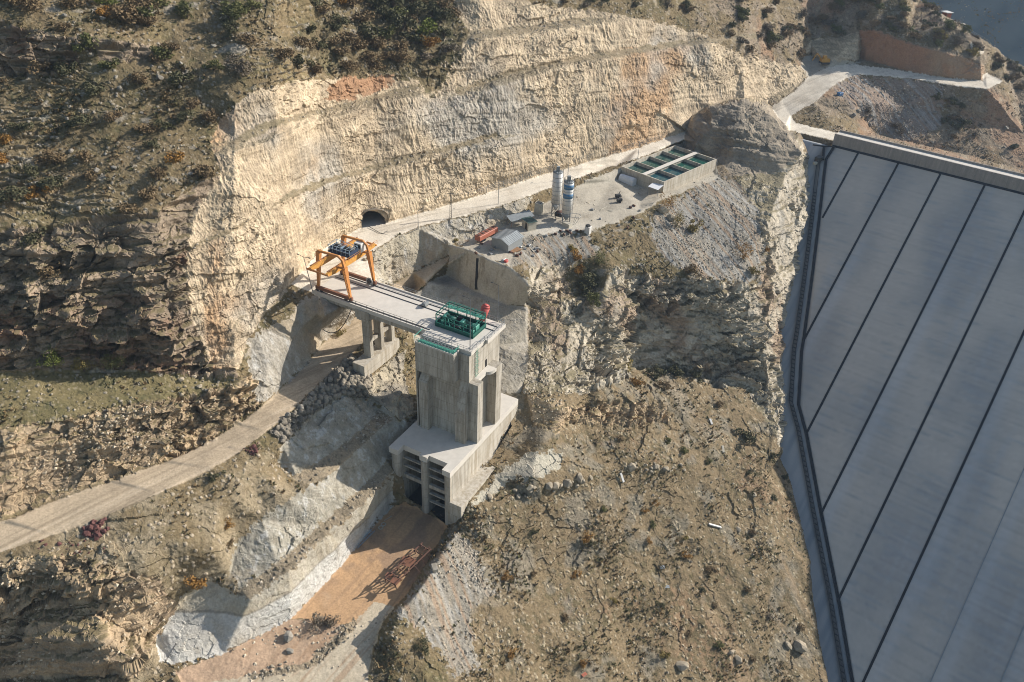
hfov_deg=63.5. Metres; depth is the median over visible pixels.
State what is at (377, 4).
shrub
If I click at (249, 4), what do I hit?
shrub
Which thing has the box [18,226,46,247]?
shrub
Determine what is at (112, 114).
shrub
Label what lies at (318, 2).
shrub
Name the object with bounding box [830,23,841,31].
shrub
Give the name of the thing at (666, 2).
shrub
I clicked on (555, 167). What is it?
fence
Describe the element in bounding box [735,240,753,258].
shrub
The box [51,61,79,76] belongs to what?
shrub
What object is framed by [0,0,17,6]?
shrub
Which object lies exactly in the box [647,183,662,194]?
sheet awning
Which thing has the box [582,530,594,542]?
shrub
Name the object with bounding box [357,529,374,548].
steel ladder
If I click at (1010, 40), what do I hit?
water
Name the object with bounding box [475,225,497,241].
shipping container
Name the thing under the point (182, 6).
shrub
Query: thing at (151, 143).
shrub
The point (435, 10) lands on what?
shrub
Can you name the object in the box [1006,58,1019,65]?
shrub
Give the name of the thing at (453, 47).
shrub
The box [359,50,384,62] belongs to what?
shrub
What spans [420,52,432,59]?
shrub
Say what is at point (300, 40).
shrub
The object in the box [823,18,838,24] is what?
shrub
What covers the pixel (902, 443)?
dam
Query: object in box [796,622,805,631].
shrub
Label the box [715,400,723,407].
shrub
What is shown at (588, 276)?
shrub
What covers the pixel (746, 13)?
shrub
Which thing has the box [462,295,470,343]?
lamp post
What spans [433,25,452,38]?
shrub
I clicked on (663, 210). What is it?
boulder
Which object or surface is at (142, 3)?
shrub
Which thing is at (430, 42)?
shrub
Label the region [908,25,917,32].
shrub
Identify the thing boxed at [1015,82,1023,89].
shrub
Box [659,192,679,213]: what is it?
shrub
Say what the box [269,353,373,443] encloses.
stone riprap
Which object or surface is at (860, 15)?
shrub
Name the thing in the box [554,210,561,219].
concrete mixer
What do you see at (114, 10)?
shrub
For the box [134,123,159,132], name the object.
shrub
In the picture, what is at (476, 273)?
drain chute
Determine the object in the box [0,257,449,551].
haul road
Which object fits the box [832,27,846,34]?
shrub
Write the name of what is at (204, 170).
shrub
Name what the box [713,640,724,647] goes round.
shrub
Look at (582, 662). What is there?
shrub
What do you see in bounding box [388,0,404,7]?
shrub
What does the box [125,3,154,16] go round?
shrub
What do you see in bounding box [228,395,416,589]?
sprayed wall
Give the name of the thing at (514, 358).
sprayed wall
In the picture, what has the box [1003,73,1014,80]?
shrub
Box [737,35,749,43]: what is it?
shrub
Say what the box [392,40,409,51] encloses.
shrub
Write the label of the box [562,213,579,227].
batching frame
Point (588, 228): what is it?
gate post block
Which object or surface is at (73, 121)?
shrub
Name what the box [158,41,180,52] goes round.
shrub
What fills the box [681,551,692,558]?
shrub
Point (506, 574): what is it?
shrub
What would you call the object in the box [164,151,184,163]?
shrub
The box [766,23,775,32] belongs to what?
shrub
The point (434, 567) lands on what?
concrete block
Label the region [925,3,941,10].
shrub
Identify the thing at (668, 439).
shrub
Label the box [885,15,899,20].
shrub
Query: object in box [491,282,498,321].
lamp post
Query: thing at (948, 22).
shrub
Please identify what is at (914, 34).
shrub
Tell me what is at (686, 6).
shrub
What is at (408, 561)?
scrap frame
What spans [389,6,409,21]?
shrub
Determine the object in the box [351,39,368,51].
shrub
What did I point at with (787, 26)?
shrub
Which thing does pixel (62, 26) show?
shrub
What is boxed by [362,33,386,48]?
shrub
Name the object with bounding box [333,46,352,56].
shrub
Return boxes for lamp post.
[297,253,312,290]
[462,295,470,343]
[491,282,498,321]
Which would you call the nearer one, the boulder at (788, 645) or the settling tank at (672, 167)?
the boulder at (788, 645)
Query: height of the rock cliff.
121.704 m
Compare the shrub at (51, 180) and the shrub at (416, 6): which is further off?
the shrub at (416, 6)
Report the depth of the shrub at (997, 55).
336.51 m
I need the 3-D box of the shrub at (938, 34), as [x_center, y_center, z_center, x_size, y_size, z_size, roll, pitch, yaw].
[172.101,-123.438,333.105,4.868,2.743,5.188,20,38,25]
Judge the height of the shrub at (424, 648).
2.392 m
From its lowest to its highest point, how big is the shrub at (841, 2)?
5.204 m
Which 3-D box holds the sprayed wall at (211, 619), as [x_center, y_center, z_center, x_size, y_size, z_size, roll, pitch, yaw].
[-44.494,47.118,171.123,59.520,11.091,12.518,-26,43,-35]
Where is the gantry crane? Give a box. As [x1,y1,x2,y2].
[306,234,376,302]
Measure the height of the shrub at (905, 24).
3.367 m
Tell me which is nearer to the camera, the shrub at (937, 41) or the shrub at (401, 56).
the shrub at (401, 56)
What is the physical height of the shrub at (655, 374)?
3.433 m
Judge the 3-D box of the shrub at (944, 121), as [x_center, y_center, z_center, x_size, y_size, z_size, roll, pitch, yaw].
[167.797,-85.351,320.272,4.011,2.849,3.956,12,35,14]
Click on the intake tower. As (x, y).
(462, 425)
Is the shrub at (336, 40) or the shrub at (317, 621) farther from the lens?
the shrub at (336, 40)
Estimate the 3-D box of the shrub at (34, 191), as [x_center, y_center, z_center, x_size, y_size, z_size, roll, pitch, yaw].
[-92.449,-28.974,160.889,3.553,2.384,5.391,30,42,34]
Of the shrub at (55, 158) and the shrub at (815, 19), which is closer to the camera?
the shrub at (55, 158)
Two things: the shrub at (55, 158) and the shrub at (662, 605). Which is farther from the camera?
the shrub at (662, 605)
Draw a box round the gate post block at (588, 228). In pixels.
[584,224,591,234]
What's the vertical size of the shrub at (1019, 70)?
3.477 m
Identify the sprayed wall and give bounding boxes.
[156,471,394,665]
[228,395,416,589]
[246,296,354,401]
[372,196,532,284]
[414,279,529,394]
[447,244,527,305]
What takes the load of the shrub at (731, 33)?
on the hillside
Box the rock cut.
[182,0,985,369]
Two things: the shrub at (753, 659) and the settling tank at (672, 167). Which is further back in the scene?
the settling tank at (672, 167)
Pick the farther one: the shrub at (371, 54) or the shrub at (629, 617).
the shrub at (371, 54)
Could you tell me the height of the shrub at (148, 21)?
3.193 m
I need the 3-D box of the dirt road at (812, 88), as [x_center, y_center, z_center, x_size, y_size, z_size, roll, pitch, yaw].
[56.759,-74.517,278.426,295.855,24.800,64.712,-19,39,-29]
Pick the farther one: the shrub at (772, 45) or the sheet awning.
the shrub at (772, 45)
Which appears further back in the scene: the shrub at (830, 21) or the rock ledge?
the shrub at (830, 21)
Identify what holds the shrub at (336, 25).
on the hillside
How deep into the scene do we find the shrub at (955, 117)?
320.12 m
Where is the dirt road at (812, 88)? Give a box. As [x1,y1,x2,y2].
[292,42,1002,298]
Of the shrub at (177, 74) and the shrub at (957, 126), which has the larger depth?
the shrub at (957, 126)
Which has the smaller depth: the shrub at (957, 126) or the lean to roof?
the lean to roof
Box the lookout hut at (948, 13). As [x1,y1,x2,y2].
[941,11,953,17]
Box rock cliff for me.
[0,20,810,681]
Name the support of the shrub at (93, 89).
on the hillside
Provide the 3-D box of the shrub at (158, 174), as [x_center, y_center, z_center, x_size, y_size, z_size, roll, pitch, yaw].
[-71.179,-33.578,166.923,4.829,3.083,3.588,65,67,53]
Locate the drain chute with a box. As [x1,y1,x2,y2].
[475,258,478,289]
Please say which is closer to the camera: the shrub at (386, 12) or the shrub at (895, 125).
the shrub at (386, 12)
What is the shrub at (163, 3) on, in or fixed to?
on the hillside
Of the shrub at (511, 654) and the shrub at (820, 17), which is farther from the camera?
the shrub at (820, 17)
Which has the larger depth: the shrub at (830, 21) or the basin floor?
the shrub at (830, 21)
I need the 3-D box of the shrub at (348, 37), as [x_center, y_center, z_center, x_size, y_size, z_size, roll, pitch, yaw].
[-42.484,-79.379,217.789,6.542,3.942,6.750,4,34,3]
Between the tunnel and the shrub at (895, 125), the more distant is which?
the shrub at (895, 125)
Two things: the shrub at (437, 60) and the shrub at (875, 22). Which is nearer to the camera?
the shrub at (437, 60)
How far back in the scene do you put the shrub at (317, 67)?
202.94 m
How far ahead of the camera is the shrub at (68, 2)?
176.94 m
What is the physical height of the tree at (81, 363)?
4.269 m
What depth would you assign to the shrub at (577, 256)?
228.48 m
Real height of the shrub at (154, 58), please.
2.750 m
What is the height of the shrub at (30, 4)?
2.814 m
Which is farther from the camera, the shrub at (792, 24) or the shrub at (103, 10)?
the shrub at (792, 24)
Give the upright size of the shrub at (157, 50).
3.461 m
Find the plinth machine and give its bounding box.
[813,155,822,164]
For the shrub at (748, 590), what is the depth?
208.51 m
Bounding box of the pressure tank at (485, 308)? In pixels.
[479,304,489,321]
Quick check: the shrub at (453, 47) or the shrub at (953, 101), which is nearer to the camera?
the shrub at (453, 47)
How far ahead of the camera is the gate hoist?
182.23 m
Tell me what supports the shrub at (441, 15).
on the hillside
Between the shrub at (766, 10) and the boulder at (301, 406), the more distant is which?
the shrub at (766, 10)
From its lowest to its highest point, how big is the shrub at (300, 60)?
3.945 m
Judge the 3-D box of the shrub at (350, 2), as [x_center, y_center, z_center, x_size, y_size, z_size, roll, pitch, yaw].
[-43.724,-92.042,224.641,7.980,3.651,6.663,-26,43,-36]
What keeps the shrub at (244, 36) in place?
on the hillside
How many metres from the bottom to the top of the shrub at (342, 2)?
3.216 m
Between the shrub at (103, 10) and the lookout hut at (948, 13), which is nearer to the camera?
the shrub at (103, 10)
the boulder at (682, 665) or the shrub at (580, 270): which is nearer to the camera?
the boulder at (682, 665)
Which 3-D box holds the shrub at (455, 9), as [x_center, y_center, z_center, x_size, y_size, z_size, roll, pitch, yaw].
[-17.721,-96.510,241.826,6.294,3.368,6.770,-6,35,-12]
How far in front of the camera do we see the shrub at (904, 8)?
342.49 m
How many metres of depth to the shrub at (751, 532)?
217.43 m
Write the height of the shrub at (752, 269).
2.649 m
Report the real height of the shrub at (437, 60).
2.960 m
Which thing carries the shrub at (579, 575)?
on the hillside
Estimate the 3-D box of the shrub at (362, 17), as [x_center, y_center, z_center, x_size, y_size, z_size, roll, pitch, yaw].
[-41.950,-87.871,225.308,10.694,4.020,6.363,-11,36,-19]
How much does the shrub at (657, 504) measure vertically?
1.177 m
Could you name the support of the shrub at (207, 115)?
on the hillside
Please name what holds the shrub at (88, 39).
on the hillside
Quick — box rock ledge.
[237,275,563,679]
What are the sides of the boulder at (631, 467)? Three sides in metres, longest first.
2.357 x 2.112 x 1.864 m
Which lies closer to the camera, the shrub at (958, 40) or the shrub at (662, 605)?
the shrub at (662, 605)
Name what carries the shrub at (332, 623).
on the basin floor
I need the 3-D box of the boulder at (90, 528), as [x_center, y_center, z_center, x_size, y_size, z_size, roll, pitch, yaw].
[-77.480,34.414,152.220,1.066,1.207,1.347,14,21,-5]
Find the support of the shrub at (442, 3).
on the hillside
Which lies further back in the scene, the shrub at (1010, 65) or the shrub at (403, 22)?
the shrub at (1010, 65)
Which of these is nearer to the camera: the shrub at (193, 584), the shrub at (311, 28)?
the shrub at (193, 584)
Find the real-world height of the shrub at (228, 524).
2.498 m
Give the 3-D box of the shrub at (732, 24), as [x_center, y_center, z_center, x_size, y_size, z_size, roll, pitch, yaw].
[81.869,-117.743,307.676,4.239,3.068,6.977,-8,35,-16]
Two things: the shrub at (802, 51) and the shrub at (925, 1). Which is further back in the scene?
the shrub at (925, 1)
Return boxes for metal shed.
[490,228,523,252]
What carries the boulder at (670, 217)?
on the spoil slope
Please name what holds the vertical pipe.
attached to the dam
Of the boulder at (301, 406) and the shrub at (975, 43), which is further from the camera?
the shrub at (975, 43)
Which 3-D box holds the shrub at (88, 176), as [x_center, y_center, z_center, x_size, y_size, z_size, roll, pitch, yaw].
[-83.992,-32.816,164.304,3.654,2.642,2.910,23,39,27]
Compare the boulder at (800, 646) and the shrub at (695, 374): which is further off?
the shrub at (695, 374)
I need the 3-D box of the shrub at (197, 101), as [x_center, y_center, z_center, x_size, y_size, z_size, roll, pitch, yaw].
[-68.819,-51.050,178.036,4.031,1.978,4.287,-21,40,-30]
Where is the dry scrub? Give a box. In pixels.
[0,0,1023,681]
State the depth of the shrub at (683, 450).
216.55 m
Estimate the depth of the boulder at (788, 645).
208.44 m
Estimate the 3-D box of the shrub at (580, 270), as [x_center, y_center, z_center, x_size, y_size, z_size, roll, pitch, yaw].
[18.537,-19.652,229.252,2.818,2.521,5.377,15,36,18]
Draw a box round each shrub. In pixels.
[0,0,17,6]
[0,133,12,144]
[0,152,8,164]
[0,185,31,203]
[6,122,34,131]
[13,163,38,177]
[15,0,42,11]
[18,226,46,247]
[24,185,49,198]
[26,59,52,74]
[32,147,66,166]
[35,175,65,190]
[36,264,61,278]
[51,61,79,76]
[54,22,72,30]
[59,0,86,7]
[64,114,92,128]
[71,32,101,53]
[75,149,93,163]
[79,168,97,181]
[82,81,105,95]
[94,0,119,4]
[95,5,110,16]
[97,57,119,68]
[103,110,123,121]
[105,3,134,17]
[116,5,141,23]
[116,202,138,213]
[122,0,159,9]
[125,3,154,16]
[125,71,147,84]
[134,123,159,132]
[137,15,157,26]
[137,186,157,201]
[142,137,160,149]
[149,43,175,59]
[149,52,162,62]
[149,166,166,179]
[150,0,170,7]
[150,118,176,130]
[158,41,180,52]
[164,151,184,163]
[168,70,194,85]
[173,0,194,19]
[173,109,197,123]
[181,575,207,589]
[183,97,200,109]
[194,164,214,177]
[200,108,217,121]
[201,59,224,69]
[206,470,225,482]
[220,1,243,19]
[220,18,239,32]
[223,53,258,76]
[224,517,234,529]
[226,538,234,548]
[228,0,246,15]
[235,33,261,43]
[242,0,262,11]
[270,46,294,62]
[291,54,315,69]
[292,36,317,47]
[302,22,315,32]
[306,60,322,75]
[307,611,329,635]
[310,0,323,5]
[311,37,328,49]
[315,3,333,15]
[322,615,340,628]
[328,13,349,24]
[329,20,342,30]
[329,37,342,45]
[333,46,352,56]
[336,328,346,336]
[337,0,347,5]
[339,31,359,45]
[339,59,360,69]
[345,0,362,7]
[350,10,375,23]
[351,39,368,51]
[354,0,387,10]
[359,21,378,38]
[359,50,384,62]
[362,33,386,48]
[364,59,385,69]
[370,6,395,19]
[374,25,395,38]
[381,50,400,59]
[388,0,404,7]
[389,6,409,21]
[389,12,418,30]
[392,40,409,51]
[392,50,414,63]
[399,30,430,43]
[402,12,418,22]
[406,0,428,14]
[413,635,429,655]
[416,17,437,33]
[419,35,441,47]
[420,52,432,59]
[422,0,440,16]
[428,54,445,64]
[430,0,453,7]
[430,6,455,22]
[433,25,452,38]
[439,43,459,52]
[441,6,462,15]
[501,570,512,580]
[506,647,517,659]
[562,613,568,622]
[568,244,577,250]
[570,248,582,260]
[570,570,581,578]
[574,264,584,273]
[576,278,598,296]
[579,659,587,668]
[582,271,597,280]
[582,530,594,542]
[586,292,600,306]
[588,540,596,547]
[593,248,608,265]
[626,358,633,372]
[626,613,633,622]
[631,377,644,384]
[645,364,662,381]
[650,499,660,506]
[654,379,670,389]
[655,602,664,609]
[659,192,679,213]
[659,363,683,376]
[659,651,670,658]
[662,0,673,7]
[665,437,672,443]
[673,211,684,227]
[680,446,688,453]
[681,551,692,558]
[682,0,689,8]
[683,263,703,276]
[685,629,693,637]
[687,219,704,232]
[688,369,703,383]
[704,566,718,574]
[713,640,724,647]
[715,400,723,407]
[728,30,735,36]
[729,21,737,27]
[735,5,750,15]
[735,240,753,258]
[735,427,755,443]
[737,13,745,20]
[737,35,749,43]
[742,586,750,592]
[747,44,756,52]
[748,266,760,274]
[748,528,757,534]
[748,655,756,662]
[756,31,765,38]
[762,6,773,13]
[762,22,771,29]
[765,30,778,42]
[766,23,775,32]
[766,42,777,48]
[766,611,772,620]
[770,451,780,462]
[773,33,783,40]
[781,25,793,30]
[781,29,793,35]
[781,473,789,482]
[786,22,800,29]
[796,23,804,29]
[796,47,805,56]
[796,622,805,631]
[800,7,807,16]
[808,16,825,24]
[817,14,827,20]
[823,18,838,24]
[828,2,839,9]
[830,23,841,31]
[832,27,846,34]
[834,0,844,6]
[854,9,867,18]
[865,105,871,113]
[869,19,880,26]
[875,3,884,8]
[878,19,893,27]
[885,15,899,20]
[889,122,901,129]
[898,21,910,28]
[899,0,908,5]
[899,5,910,11]
[899,11,908,16]
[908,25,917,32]
[909,31,924,38]
[920,24,930,29]
[921,19,937,26]
[922,0,935,7]
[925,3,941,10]
[932,27,949,39]
[933,31,946,36]
[933,34,941,41]
[934,39,943,47]
[941,117,950,123]
[943,17,956,29]
[944,18,960,29]
[948,114,960,119]
[949,96,957,104]
[949,121,964,128]
[951,102,965,108]
[953,35,965,45]
[956,118,971,125]
[960,23,971,32]
[966,47,980,56]
[969,130,979,136]
[972,41,981,47]
[976,41,984,50]
[993,62,1004,67]
[994,52,1002,58]
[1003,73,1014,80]
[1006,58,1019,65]
[1007,62,1017,68]
[1010,143,1018,148]
[1012,73,1022,79]
[1015,66,1023,74]
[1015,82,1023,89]
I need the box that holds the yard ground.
[460,140,717,267]
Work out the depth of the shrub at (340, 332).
204.22 m
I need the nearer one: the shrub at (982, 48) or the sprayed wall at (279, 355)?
the sprayed wall at (279, 355)
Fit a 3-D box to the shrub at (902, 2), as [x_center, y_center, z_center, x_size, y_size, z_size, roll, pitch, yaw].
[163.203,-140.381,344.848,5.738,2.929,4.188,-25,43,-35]
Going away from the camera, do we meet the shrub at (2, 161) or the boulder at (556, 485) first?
the shrub at (2, 161)
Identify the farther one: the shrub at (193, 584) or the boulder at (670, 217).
the boulder at (670, 217)
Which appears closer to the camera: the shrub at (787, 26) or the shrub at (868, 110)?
the shrub at (868, 110)
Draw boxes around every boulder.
[88,525,93,531]
[93,524,98,529]
[156,74,163,79]
[283,630,292,642]
[286,648,293,653]
[297,404,303,409]
[545,482,552,489]
[552,482,559,489]
[563,479,571,487]
[576,472,582,481]
[627,463,635,471]
[657,206,668,213]
[667,214,674,221]
[675,661,688,670]
[735,654,741,664]
[785,641,791,649]
[793,639,806,652]
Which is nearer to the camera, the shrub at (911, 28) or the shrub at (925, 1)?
the shrub at (911, 28)
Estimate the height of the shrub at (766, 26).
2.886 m
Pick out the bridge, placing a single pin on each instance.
(379, 304)
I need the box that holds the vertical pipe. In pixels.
[822,147,824,159]
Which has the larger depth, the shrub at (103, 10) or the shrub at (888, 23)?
the shrub at (888, 23)
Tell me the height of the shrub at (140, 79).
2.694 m
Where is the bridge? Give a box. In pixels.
[313,273,501,377]
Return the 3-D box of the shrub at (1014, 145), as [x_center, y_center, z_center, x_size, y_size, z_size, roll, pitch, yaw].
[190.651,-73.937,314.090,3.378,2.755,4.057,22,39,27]
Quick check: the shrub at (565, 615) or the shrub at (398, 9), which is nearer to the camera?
the shrub at (565, 615)
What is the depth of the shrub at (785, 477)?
237.75 m
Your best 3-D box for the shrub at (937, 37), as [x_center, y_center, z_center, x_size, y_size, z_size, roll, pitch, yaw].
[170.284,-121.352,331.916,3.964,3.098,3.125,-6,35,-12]
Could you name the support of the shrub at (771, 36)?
on the hillside
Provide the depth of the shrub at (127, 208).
162.11 m
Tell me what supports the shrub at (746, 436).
on the hillside
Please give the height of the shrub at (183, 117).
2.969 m
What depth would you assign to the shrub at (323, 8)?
212.96 m
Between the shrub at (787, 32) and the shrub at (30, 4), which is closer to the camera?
the shrub at (30, 4)
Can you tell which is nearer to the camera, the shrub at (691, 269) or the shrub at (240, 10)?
the shrub at (240, 10)
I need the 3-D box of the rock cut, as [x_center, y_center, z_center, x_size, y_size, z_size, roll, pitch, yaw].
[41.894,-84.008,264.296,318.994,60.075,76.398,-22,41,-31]
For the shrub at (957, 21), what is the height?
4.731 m
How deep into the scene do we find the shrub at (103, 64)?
175.67 m
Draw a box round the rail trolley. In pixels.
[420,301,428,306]
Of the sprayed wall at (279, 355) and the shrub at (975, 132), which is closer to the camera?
the sprayed wall at (279, 355)
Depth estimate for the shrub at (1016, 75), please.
339.02 m
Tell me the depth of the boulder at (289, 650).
161.09 m
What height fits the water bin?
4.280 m
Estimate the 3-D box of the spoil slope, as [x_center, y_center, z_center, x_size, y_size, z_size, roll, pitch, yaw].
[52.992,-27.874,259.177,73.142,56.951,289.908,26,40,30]
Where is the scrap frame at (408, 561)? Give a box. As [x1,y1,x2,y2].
[385,542,431,586]
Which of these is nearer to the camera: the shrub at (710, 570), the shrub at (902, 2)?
the shrub at (710, 570)
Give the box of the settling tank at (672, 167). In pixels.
[621,145,716,192]
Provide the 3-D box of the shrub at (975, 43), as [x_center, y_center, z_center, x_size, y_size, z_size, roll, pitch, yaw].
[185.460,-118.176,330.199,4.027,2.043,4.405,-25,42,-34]
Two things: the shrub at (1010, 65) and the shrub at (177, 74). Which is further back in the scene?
the shrub at (1010, 65)
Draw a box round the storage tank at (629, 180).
[618,174,636,185]
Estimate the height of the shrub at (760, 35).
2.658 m
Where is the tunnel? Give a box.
[361,208,387,227]
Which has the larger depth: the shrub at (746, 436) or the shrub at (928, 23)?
the shrub at (928, 23)
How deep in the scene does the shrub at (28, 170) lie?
161.77 m
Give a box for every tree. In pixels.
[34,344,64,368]
[70,356,99,371]
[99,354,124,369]
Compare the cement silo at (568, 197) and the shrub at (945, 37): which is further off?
the shrub at (945, 37)
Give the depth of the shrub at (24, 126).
166.47 m
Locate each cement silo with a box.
[551,166,563,215]
[562,175,574,221]
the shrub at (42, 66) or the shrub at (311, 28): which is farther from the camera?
the shrub at (311, 28)
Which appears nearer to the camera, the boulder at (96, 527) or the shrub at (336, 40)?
the boulder at (96, 527)
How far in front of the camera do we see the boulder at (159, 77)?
178.35 m
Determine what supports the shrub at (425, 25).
on the hillside
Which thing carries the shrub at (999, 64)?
on the hillside
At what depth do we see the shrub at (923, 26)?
337.22 m
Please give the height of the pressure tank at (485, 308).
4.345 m
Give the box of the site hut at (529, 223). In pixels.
[521,216,537,230]
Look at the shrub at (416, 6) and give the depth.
234.85 m
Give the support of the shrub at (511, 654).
on the hillside
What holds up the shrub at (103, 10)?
on the hillside
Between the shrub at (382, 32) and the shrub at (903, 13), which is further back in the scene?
the shrub at (903, 13)
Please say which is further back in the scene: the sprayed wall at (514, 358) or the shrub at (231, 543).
the sprayed wall at (514, 358)
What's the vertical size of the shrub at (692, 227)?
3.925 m
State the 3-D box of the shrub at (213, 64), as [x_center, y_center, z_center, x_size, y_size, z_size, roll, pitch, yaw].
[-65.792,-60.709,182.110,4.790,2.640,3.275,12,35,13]
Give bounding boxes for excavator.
[812,53,830,64]
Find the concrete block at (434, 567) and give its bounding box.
[431,563,437,572]
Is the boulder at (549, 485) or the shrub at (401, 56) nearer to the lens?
the boulder at (549, 485)
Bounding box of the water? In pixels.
[920,0,1023,65]
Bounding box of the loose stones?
[0,0,1022,681]
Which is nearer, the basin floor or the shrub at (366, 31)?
the basin floor
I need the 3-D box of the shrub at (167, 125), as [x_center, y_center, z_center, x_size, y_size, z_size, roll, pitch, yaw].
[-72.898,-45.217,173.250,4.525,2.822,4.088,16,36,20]
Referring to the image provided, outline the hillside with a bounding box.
[0,0,1023,681]
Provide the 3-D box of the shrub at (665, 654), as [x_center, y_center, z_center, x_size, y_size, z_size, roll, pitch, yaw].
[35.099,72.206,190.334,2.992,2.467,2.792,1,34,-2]
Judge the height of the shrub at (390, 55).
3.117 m
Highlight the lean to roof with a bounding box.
[507,210,533,226]
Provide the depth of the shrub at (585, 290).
227.26 m
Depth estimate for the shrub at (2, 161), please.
162.23 m
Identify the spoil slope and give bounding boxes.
[391,75,945,679]
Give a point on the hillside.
(198, 552)
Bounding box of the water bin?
[534,201,543,215]
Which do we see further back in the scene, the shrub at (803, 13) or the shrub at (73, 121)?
the shrub at (803, 13)
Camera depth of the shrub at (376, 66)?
221.00 m
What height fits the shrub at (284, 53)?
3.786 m
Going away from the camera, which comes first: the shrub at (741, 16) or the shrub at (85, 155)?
the shrub at (85, 155)
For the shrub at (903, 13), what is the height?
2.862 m
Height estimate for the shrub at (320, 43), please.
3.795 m
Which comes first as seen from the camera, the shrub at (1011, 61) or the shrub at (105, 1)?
the shrub at (105, 1)
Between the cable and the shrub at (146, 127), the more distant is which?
the cable
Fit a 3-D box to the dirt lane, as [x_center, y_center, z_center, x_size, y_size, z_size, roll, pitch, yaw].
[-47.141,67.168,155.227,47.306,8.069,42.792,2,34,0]
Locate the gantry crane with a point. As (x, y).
(360, 248)
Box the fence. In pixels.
[481,135,661,192]
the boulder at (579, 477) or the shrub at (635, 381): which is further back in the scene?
the shrub at (635, 381)
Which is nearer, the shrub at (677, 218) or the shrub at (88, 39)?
the shrub at (88, 39)
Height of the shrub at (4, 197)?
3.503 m
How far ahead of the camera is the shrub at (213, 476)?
163.64 m
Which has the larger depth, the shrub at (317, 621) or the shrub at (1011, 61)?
the shrub at (1011, 61)
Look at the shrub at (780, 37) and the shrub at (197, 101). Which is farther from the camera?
the shrub at (780, 37)
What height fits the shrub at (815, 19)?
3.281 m
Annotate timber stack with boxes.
[511,247,521,252]
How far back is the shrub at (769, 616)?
208.52 m
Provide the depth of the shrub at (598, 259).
228.68 m
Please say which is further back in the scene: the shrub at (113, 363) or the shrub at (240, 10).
the shrub at (240, 10)
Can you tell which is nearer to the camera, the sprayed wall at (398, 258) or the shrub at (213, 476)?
the shrub at (213, 476)
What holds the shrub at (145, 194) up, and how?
on the hillside
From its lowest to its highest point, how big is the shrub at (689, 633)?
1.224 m
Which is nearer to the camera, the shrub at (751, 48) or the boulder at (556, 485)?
the boulder at (556, 485)
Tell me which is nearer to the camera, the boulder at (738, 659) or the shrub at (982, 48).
the boulder at (738, 659)
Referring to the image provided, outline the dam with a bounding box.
[780,121,1023,681]
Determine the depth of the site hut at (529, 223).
232.80 m
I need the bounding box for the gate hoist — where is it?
[435,301,485,338]
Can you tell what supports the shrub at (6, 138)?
on the hillside
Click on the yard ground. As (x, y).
(600, 190)
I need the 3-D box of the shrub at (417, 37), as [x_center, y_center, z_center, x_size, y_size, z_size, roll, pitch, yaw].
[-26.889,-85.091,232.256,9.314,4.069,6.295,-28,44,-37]
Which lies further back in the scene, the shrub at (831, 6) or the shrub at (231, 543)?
the shrub at (831, 6)
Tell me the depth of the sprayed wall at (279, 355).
189.48 m
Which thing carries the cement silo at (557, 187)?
on the yard ground
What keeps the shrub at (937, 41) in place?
on the hillside
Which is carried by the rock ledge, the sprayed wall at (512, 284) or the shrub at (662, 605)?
the sprayed wall at (512, 284)
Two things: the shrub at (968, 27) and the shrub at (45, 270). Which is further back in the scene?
the shrub at (968, 27)
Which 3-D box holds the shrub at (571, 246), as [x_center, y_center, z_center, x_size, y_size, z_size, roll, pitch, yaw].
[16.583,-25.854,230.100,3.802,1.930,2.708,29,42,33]
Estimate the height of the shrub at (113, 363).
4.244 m
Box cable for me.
[322,309,351,332]
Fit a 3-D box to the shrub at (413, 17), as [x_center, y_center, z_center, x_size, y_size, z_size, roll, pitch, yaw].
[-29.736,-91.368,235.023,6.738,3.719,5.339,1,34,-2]
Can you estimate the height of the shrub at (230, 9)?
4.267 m
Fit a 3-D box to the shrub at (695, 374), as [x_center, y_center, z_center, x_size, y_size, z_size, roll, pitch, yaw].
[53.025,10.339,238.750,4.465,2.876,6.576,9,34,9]
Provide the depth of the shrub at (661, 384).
230.18 m
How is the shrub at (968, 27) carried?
on the hillside
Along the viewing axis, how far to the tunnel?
226.44 m
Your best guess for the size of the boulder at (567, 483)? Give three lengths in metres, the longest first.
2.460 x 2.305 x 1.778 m
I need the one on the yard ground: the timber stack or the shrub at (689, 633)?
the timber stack
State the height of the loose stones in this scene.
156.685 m
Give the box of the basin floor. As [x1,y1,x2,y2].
[176,502,448,681]
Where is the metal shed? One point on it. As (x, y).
(506, 240)
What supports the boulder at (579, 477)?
on the hillside
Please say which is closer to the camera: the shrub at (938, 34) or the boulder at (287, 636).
the boulder at (287, 636)
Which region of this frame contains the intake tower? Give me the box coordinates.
[389,309,517,524]
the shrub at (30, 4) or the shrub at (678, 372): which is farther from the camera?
the shrub at (678, 372)
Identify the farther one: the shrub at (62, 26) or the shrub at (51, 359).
the shrub at (62, 26)
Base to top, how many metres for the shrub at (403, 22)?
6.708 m
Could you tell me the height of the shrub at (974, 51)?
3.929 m
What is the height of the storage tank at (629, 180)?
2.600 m
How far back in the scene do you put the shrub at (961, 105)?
320.86 m
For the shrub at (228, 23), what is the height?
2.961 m
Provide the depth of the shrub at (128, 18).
179.98 m
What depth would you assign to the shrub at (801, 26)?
342.21 m
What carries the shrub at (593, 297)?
on the rock cliff
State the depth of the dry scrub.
188.06 m
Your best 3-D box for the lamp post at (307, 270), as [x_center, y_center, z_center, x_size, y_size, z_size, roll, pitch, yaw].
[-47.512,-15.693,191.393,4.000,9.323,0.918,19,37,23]
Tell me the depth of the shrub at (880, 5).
343.40 m
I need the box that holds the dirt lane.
[214,602,394,681]
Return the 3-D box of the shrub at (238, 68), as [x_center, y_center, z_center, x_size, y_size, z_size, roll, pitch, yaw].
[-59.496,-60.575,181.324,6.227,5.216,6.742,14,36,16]

